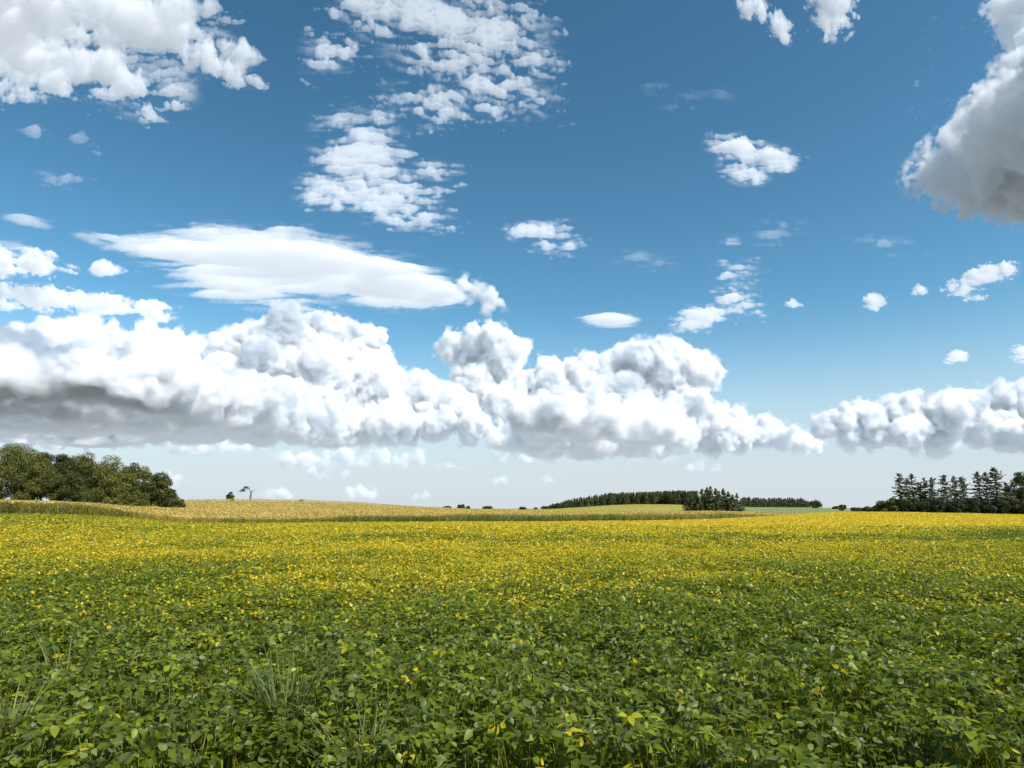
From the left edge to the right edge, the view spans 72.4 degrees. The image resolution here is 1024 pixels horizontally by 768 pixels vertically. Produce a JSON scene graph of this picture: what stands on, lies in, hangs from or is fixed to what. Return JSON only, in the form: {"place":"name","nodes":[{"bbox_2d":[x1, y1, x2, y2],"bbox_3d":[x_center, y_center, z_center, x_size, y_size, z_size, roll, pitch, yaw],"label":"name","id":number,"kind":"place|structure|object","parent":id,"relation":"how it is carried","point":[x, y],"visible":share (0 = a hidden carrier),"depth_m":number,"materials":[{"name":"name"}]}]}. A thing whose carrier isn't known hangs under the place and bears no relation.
{"place":"outdoors","nodes":[
{"label":"outdoors","id":0,"kind":"place"},
{"bbox_2d":[0,502,1023,767],"bbox_3d":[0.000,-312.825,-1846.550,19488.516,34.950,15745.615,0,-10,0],"label":"ground","id":1,"kind":"structure","parent":0,"point":[680,508],"depth_m":15.51,"materials":[{"name":"green plant"}]},
{"bbox_2d":[0,484,10,499],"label":"bush","id":2,"kind":"object","parent":1,"relation":"on","point":[6,494],"visible":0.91,"depth_m":218.24,"materials":[{"name":"green plant"}]},
{"bbox_2d":[8,490,33,499],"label":"bush","id":3,"kind":"object","parent":1,"relation":"on","point":[21,496],"visible":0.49,"depth_m":215.17,"materials":[{"name":"green plant"}]},
{"bbox_2d":[0,442,62,496],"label":"broadleaf tree","id":4,"kind":"object","parent":1,"relation":"on","point":[13,472],"visible":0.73,"depth_m":222.07,"materials":[{"name":"green plant"}]},
{"bbox_2d":[20,465,48,500],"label":"broadleaf tree","id":5,"kind":"object","parent":1,"relation":"on","point":[33,487],"visible":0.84,"depth_m":218.50,"materials":[{"name":"green plant"}]},
{"bbox_2d":[30,451,56,500],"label":"broadleaf tree","id":6,"kind":"object","parent":1,"relation":"on","point":[46,455],"visible":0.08,"depth_m":234.22,"materials":[{"name":"green plant"}]},
{"bbox_2d":[38,471,70,500],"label":"broadleaf tree","id":7,"kind":"object","parent":1,"relation":"on","point":[58,480],"visible":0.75,"depth_m":219.73,"materials":[{"name":"green plant"}]},
{"bbox_2d":[0,667,109,767],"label":"grass tuft","id":8,"kind":"object","parent":1,"relation":"on","point":[3,728],"visible":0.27,"depth_m":5.20,"materials":[{"name":"green plant"}]},
{"bbox_2d":[13,624,113,685],"bbox_3d":[-4.461,2.897,7.023,1.159,1.156,0.799,0,-10,0],"label":"grass tuft","id":9,"kind":"object","parent":1,"relation":"on","point":[46,656],"visible":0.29,"depth_m":7.03,"materials":[{"name":"green plant"}]},
{"bbox_2d":[51,454,75,500],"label":"broadleaf tree","id":10,"kind":"object","parent":1,"relation":"on","point":[63,458],"visible":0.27,"depth_m":237.66,"materials":[{"name":"green plant"}]},
{"bbox_2d":[56,472,85,501],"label":"broadleaf tree","id":11,"kind":"object","parent":1,"relation":"on","point":[71,488],"visible":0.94,"depth_m":217.17,"materials":[{"name":"green plant"}]},
{"bbox_2d":[61,452,109,501],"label":"broadleaf tree","id":12,"kind":"object","parent":1,"relation":"on","point":[82,466],"visible":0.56,"depth_m":226.79,"materials":[{"name":"green plant"}]},
{"bbox_2d":[78,487,109,508],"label":"bush","id":13,"kind":"object","parent":1,"relation":"on","point":[94,495],"visible":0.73,"depth_m":215.46,"materials":[{"name":"green plant"}]},
{"bbox_2d":[92,455,125,499],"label":"broadleaf tree","id":14,"kind":"object","parent":1,"relation":"on","point":[100,474],"visible":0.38,"depth_m":223.91,"materials":[{"name":"green plant"}]},
{"bbox_2d":[102,496,123,504],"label":"bush","id":15,"kind":"object","parent":1,"relation":"on","point":[111,501],"visible":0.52,"depth_m":214.18,"materials":[{"name":"green plant"}]},
{"bbox_2d":[100,472,138,511],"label":"broadleaf tree","id":16,"kind":"object","parent":1,"relation":"on","point":[121,487],"visible":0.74,"depth_m":218.05,"materials":[{"name":"green plant"}]},
{"bbox_2d":[119,462,152,497],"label":"broadleaf tree","id":17,"kind":"object","parent":1,"relation":"on","point":[143,474],"visible":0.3,"depth_m":226.81,"materials":[{"name":"green plant"}]},
{"bbox_2d":[123,490,150,505],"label":"bush","id":18,"kind":"object","parent":1,"relation":"on","point":[135,499],"visible":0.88,"depth_m":216.08,"materials":[{"name":"green plant"}]},
{"bbox_2d":[131,471,172,505],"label":"broadleaf tree","id":19,"kind":"object","parent":1,"relation":"on","point":[145,487],"visible":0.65,"depth_m":222.45,"materials":[{"name":"green plant"}]},
{"bbox_2d":[153,480,177,506],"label":"broadleaf tree","id":20,"kind":"object","parent":1,"relation":"on","point":[162,496],"visible":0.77,"depth_m":222.12,"materials":[{"name":"green plant"}]},
{"bbox_2d":[161,493,179,509],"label":"bush","id":21,"kind":"object","parent":1,"relation":"on","point":[170,501],"visible":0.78,"depth_m":219.64,"materials":[{"name":"green plant"}]},
{"bbox_2d":[175,499,185,506],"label":"bush","id":22,"kind":"object","parent":1,"relation":"on","point":[181,503],"visible":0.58,"depth_m":221.65,"materials":[{"name":"green plant"}]},
{"bbox_2d":[226,492,234,501],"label":"bush","id":23,"kind":"object","parent":1,"relation":"on","point":[231,495],"visible":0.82,"depth_m":343.79,"materials":[{"name":"green plant"}]},
{"bbox_2d":[238,486,251,501],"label":"dead tree","id":24,"kind":"object","parent":1,"relation":"on","point":[246,487],"visible":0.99,"depth_m":345.07,"materials":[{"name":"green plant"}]},
{"bbox_2d":[205,632,348,767],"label":"grass tuft","id":25,"kind":"object","parent":1,"relation":"on","point":[274,692],"visible":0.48,"depth_m":5.67,"materials":[{"name":"green plant"}]},
{"bbox_2d":[292,628,351,735],"bbox_3d":[-1.874,2.900,6.947,0.757,1.109,1.270,8,-13,-39],"label":"grass tuft","id":26,"kind":"object","parent":1,"relation":"on","point":[319,661],"visible":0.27,"depth_m":6.85,"materials":[{"name":"green plant"}]},
{"bbox_2d":[270,683,438,767],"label":"grass tuft","id":27,"kind":"object","parent":1,"relation":"on","point":[373,729],"visible":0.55,"depth_m":4.92,"materials":[{"name":"green plant"}]},
{"bbox_2d":[0,498,811,522],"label":"corn crop","id":28,"kind":"object","parent":1,"relation":"on","point":[298,511],"visible":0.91,"depth_m":163.91,"materials":[{"name":"beige plant"}]},
{"bbox_2d":[0,511,1023,767],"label":"soybean crop","id":29,"kind":"object","parent":1,"relation":"on","point":[900,697],"visible":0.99,"depth_m":8.03,"materials":[{"name":"green plant"}]},
{"bbox_2d":[588,496,593,506],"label":"plantation conifer","id":30,"kind":"object","parent":1,"relation":"on","point":[590,502],"visible":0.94,"depth_m":629.75,"materials":[{"name":"green plant"}]},
{"bbox_2d":[595,496,599,505],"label":"plantation conifer","id":31,"kind":"object","parent":1,"relation":"on","point":[597,502],"visible":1,"depth_m":631.72,"materials":[{"name":"green plant"}]},
{"bbox_2d":[602,494,607,504],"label":"plantation conifer","id":32,"kind":"object","parent":1,"relation":"on","point":[605,500],"visible":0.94,"depth_m":629.60,"materials":[{"name":"green plant"}]},
{"bbox_2d":[607,492,613,504],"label":"plantation conifer","id":33,"kind":"object","parent":1,"relation":"on","point":[610,501],"visible":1,"depth_m":628.11,"materials":[{"name":"green plant"}]},
{"bbox_2d":[612,493,616,504],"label":"plantation conifer","id":34,"kind":"object","parent":1,"relation":"on","point":[614,499],"visible":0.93,"depth_m":632.56,"materials":[{"name":"green plant"}]},
{"bbox_2d":[617,493,622,504],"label":"plantation conifer","id":35,"kind":"object","parent":1,"relation":"on","point":[620,501],"visible":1,"depth_m":629.45,"materials":[{"name":"green plant"}]},
{"bbox_2d":[622,494,626,504],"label":"plantation conifer","id":36,"kind":"object","parent":1,"relation":"on","point":[624,501],"visible":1,"depth_m":627.64,"materials":[{"name":"green plant"}]},
{"bbox_2d":[635,492,640,503],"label":"plantation conifer","id":37,"kind":"object","parent":1,"relation":"on","point":[637,498],"visible":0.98,"depth_m":630.14,"materials":[{"name":"green plant"}]},
{"bbox_2d":[644,492,649,503],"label":"plantation conifer","id":38,"kind":"object","parent":1,"relation":"on","point":[646,498],"visible":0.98,"depth_m":625.72,"materials":[{"name":"green plant"}]},
{"bbox_2d":[651,493,655,503],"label":"plantation conifer","id":39,"kind":"object","parent":1,"relation":"on","point":[652,499],"visible":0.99,"depth_m":628.88,"materials":[{"name":"green plant"}]},
{"bbox_2d":[655,492,660,503],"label":"plantation conifer","id":40,"kind":"object","parent":1,"relation":"on","point":[657,497],"visible":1,"depth_m":630.69,"materials":[{"name":"green plant"}]},
{"bbox_2d":[659,491,674,503],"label":"broadleaf tree","id":41,"kind":"object","parent":1,"relation":"on","point":[667,496],"visible":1,"depth_m":622.92,"materials":[{"name":"green plant"}]},
{"bbox_2d":[673,491,677,504],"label":"plantation conifer","id":42,"kind":"object","parent":1,"relation":"on","point":[674,502],"visible":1,"depth_m":626.17,"materials":[{"name":"green plant"}]},
{"bbox_2d":[676,490,681,504],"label":"plantation conifer","id":43,"kind":"object","parent":1,"relation":"on","point":[679,502],"visible":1,"depth_m":626.28,"materials":[{"name":"green plant"}]},
{"bbox_2d":[682,497,689,510],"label":"spruce tree","id":44,"kind":"object","parent":1,"relation":"on","point":[686,502],"visible":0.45,"depth_m":386.31,"materials":[{"name":"green plant"}]},
{"bbox_2d":[681,492,695,502],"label":"broadleaf tree","id":45,"kind":"object","parent":1,"relation":"on","point":[685,496],"visible":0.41,"depth_m":624.23,"materials":[{"name":"green plant"}]},
{"bbox_2d":[686,494,696,510],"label":"spruce tree","id":46,"kind":"object","parent":1,"relation":"on","point":[692,500],"visible":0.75,"depth_m":379.85,"materials":[{"name":"green plant"}]},
{"bbox_2d":[690,491,699,509],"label":"spruce tree","id":47,"kind":"object","parent":1,"relation":"on","point":[696,493],"visible":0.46,"depth_m":382.58,"materials":[{"name":"green plant"}]},
{"bbox_2d":[695,500,704,510],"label":"spruce tree","id":48,"kind":"object","parent":1,"relation":"on","point":[699,507],"visible":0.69,"depth_m":370.08,"materials":[{"name":"green plant"}]},
{"bbox_2d":[694,488,706,510],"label":"spruce tree","id":49,"kind":"object","parent":1,"relation":"on","point":[703,499],"visible":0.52,"depth_m":378.29,"materials":[{"name":"green plant"}]},
{"bbox_2d":[702,487,712,510],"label":"spruce tree","id":50,"kind":"object","parent":1,"relation":"on","point":[705,491],"visible":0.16,"depth_m":385.11,"materials":[{"name":"green plant"}]},
{"bbox_2d":[703,486,720,510],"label":"spruce tree","id":51,"kind":"object","parent":1,"relation":"on","point":[709,503],"visible":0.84,"depth_m":373.67,"materials":[{"name":"green plant"}]},
{"bbox_2d":[713,488,723,508],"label":"spruce tree","id":52,"kind":"object","parent":1,"relation":"on","point":[715,492],"visible":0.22,"depth_m":380.96,"materials":[{"name":"green plant"}]},
{"bbox_2d":[715,491,726,510],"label":"spruce tree","id":53,"kind":"object","parent":1,"relation":"on","point":[720,503],"visible":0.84,"depth_m":371.78,"materials":[{"name":"green plant"}]},
{"bbox_2d":[721,488,726,507],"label":"spruce tree","id":54,"kind":"object","parent":1,"relation":"on","point":[723,493],"visible":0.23,"depth_m":382.86,"materials":[{"name":"green plant"}]},
{"bbox_2d":[722,491,730,510],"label":"spruce tree","id":55,"kind":"object","parent":1,"relation":"on","point":[727,500],"visible":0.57,"depth_m":376.54,"materials":[{"name":"green plant"}]},
{"bbox_2d":[726,494,741,510],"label":"spruce tree","id":56,"kind":"object","parent":1,"relation":"on","point":[734,507],"visible":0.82,"depth_m":371.73,"materials":[{"name":"green plant"}]},
{"bbox_2d":[734,493,743,511],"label":"spruce tree","id":57,"kind":"object","parent":1,"relation":"on","point":[737,500],"visible":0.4,"depth_m":388.16,"materials":[{"name":"green plant"}]},
{"bbox_2d":[739,502,744,510],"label":"spruce tree","id":58,"kind":"object","parent":1,"relation":"on","point":[743,508],"visible":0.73,"depth_m":373.94,"materials":[{"name":"green plant"}]},
{"bbox_2d":[809,500,821,507],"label":"broadleaf tree","id":59,"kind":"object","parent":1,"relation":"on","point":[815,504],"visible":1,"depth_m":688.55,"materials":[{"name":"green plant"}]},
{"bbox_2d":[838,505,846,510],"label":"broadleaf tree","id":60,"kind":"object","parent":1,"relation":"on","point":[842,507],"visible":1,"depth_m":510.77,"materials":[{"name":"green plant"}]},
{"bbox_2d":[854,507,861,511],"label":"bush","id":61,"kind":"object","parent":1,"relation":"on","point":[857,509],"visible":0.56,"depth_m":334.19,"materials":[{"name":"green plant"}]},
{"bbox_2d":[861,506,871,511],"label":"bush","id":62,"kind":"object","parent":1,"relation":"on","point":[867,508],"visible":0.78,"depth_m":323.95,"materials":[{"name":"green plant"}]},
{"bbox_2d":[874,500,889,511],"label":"bush","id":63,"kind":"object","parent":1,"relation":"on","point":[880,506],"visible":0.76,"depth_m":257.77,"materials":[{"name":"green plant"}]},
{"bbox_2d":[885,497,900,511],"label":"bush","id":64,"kind":"object","parent":1,"relation":"on","point":[892,505],"visible":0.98,"depth_m":251.21,"materials":[{"name":"green plant"}]},
{"bbox_2d":[891,473,910,500],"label":"conifer tree","id":65,"kind":"object","parent":1,"relation":"on","point":[902,494],"visible":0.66,"depth_m":259.02,"materials":[{"name":"green plant"}]},
{"bbox_2d":[896,498,915,511],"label":"bush","id":66,"kind":"object","parent":1,"relation":"on","point":[904,506],"visible":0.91,"depth_m":249.36,"materials":[{"name":"green plant"}]},
{"bbox_2d":[903,478,911,503],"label":"conifer tree","id":67,"kind":"object","parent":1,"relation":"on","point":[906,484],"visible":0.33,"depth_m":262.86,"materials":[{"name":"green plant"}]},
{"bbox_2d":[906,473,920,502],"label":"conifer tree","id":68,"kind":"object","parent":1,"relation":"on","point":[914,497],"visible":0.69,"depth_m":258.67,"materials":[{"name":"green plant"}]},
{"bbox_2d":[915,482,922,499],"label":"conifer tree","id":69,"kind":"object","parent":1,"relation":"on","point":[918,491],"visible":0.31,"depth_m":260.87,"materials":[{"name":"green plant"}]},
{"bbox_2d":[911,499,932,511],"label":"bush","id":70,"kind":"object","parent":1,"relation":"on","point":[921,506],"visible":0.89,"depth_m":248.94,"materials":[{"name":"green plant"}]},
{"bbox_2d":[918,477,930,501],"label":"conifer tree","id":71,"kind":"object","parent":1,"relation":"on","point":[924,493],"visible":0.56,"depth_m":258.96,"materials":[{"name":"green plant"}]},
{"bbox_2d":[926,477,939,498],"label":"conifer tree","id":72,"kind":"object","parent":1,"relation":"on","point":[931,486],"visible":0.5,"depth_m":257.04,"materials":[{"name":"green plant"}]},
{"bbox_2d":[926,497,945,512],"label":"bush","id":73,"kind":"object","parent":1,"relation":"on","point":[937,504],"visible":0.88,"depth_m":248.85,"materials":[{"name":"green plant"}]},
{"bbox_2d":[934,475,953,511],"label":"conifer tree","id":74,"kind":"object","parent":1,"relation":"on","point":[945,483],"visible":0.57,"depth_m":258.97,"materials":[{"name":"green plant"}]},
{"bbox_2d":[938,494,949,512],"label":"young tree","id":75,"kind":"object","parent":1,"relation":"on","point":[943,499],"visible":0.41,"depth_m":251.38,"materials":[{"name":"green plant"}]},
{"bbox_2d":[948,476,962,500],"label":"conifer tree","id":76,"kind":"object","parent":1,"relation":"on","point":[953,478],"visible":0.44,"depth_m":262.87,"materials":[{"name":"green plant"}]},
{"bbox_2d":[945,499,966,512],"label":"bush","id":77,"kind":"object","parent":1,"relation":"on","point":[957,506],"visible":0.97,"depth_m":248.35,"materials":[{"name":"green plant"}]},
{"bbox_2d":[953,476,972,512],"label":"conifer tree","id":78,"kind":"object","parent":1,"relation":"on","point":[962,484],"visible":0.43,"depth_m":258.49,"materials":[{"name":"green plant"}]},
{"bbox_2d":[961,497,979,512],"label":"bush","id":79,"kind":"object","parent":1,"relation":"on","point":[972,503],"visible":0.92,"depth_m":249.03,"materials":[{"name":"green plant"}]},
{"bbox_2d":[968,472,987,511],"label":"conifer tree","id":80,"kind":"object","parent":1,"relation":"on","point":[978,482],"visible":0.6,"depth_m":260.99,"materials":[{"name":"green plant"}]},
{"bbox_2d":[975,499,997,513],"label":"bush","id":81,"kind":"object","parent":1,"relation":"on","point":[985,506],"visible":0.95,"depth_m":248.27,"materials":[{"name":"green plant"}]},
{"bbox_2d":[981,472,993,500],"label":"conifer tree","id":82,"kind":"object","parent":1,"relation":"on","point":[986,481],"visible":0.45,"depth_m":265.03,"materials":[{"name":"green plant"}]},
{"bbox_2d":[983,467,1014,512],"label":"conifer tree","id":83,"kind":"object","parent":1,"relation":"on","point":[994,477],"visible":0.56,"depth_m":256.75,"materials":[{"name":"green plant"}]},
{"bbox_2d":[991,498,1012,513],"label":"bush","id":84,"kind":"object","parent":1,"relation":"on","point":[1002,508],"visible":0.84,"depth_m":248.14,"materials":[{"name":"green plant"}]},
{"bbox_2d":[1002,482,1012,513],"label":"conifer tree","id":85,"kind":"object","parent":1,"relation":"on","point":[1005,484],"visible":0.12,"depth_m":262.93,"materials":[{"name":"green plant"}]},
{"bbox_2d":[1002,495,1019,513],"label":"young tree","id":86,"kind":"object","parent":1,"relation":"on","point":[1010,499],"visible":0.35,"depth_m":251.22,"materials":[{"name":"green plant"}]},
{"bbox_2d":[1005,472,1023,503],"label":"broadleaf tree","id":87,"kind":"object","parent":1,"relation":"on","point":[1018,478],"visible":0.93,"depth_m":254.23,"materials":[{"name":"green plant"}]},
{"bbox_2d":[1008,499,1023,513],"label":"bush","id":88,"kind":"object","parent":1,"relation":"on","point":[1019,509],"visible":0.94,"depth_m":248.13,"materials":[{"name":"green plant"}]},
{"bbox_2d":[0,0,1023,508],"label":"sky","id":89,"kind":"structure","parent":0,"point":[476,254],"materials":[{"name":"blue"}]}
]}

